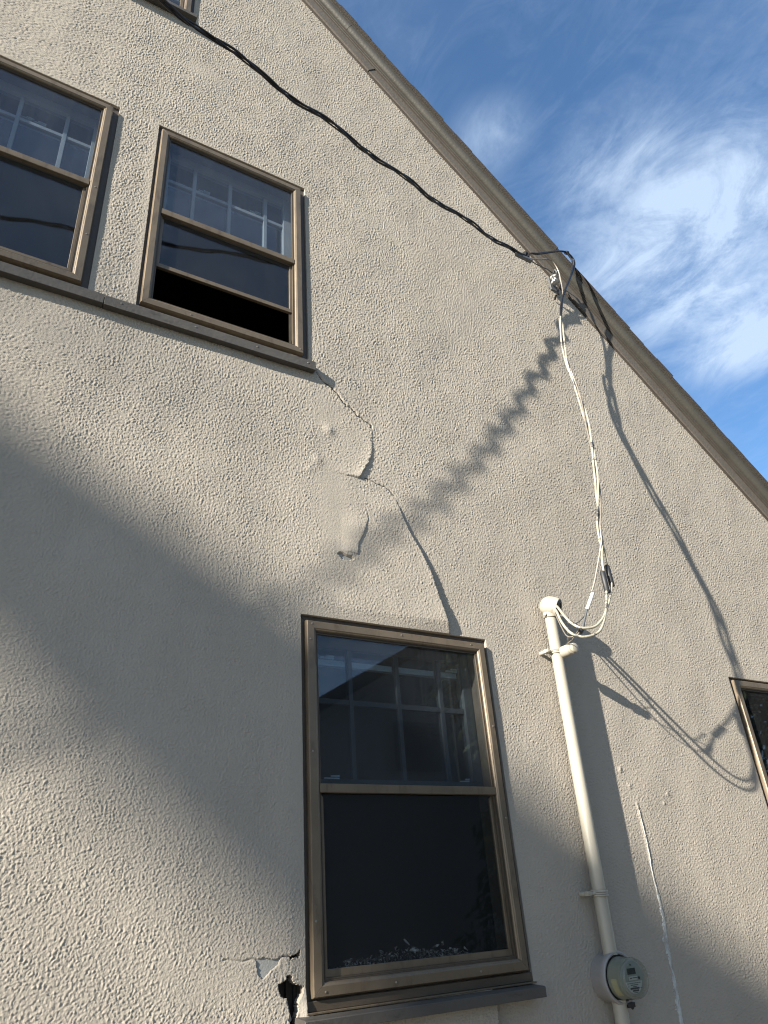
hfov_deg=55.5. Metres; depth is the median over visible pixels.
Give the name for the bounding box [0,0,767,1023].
stucco house
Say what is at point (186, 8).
window
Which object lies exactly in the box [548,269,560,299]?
house insulator
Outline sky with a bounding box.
[336,0,767,480]
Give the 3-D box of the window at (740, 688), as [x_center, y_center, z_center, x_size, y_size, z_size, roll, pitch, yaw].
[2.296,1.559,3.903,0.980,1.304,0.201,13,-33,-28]
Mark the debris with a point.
(417, 950)
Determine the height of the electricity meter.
0.186 m
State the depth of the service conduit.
3.02 m
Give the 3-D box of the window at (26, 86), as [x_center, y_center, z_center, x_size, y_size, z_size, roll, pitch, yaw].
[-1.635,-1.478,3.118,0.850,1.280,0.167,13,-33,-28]
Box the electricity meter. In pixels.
[590,951,644,1009]
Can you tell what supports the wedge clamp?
attached to the overhead cable
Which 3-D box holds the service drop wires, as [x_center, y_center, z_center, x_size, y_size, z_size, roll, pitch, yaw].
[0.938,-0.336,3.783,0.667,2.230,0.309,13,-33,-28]
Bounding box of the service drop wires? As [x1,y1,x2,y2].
[553,316,614,643]
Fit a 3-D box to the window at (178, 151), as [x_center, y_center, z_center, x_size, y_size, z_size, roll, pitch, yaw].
[-0.771,-1.285,3.588,0.821,1.280,0.167,13,-33,-28]
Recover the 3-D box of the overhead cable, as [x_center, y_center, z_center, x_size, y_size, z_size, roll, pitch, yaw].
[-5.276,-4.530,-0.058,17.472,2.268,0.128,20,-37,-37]
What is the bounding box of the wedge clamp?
[515,253,552,273]
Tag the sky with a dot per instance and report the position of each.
(633, 134)
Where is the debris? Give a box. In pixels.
[336,939,471,967]
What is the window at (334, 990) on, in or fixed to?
in the stucco house
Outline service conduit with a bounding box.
[539,596,630,1023]
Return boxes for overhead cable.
[158,0,575,319]
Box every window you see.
[0,57,118,288]
[136,127,306,358]
[145,0,197,25]
[293,615,546,1023]
[729,678,767,805]

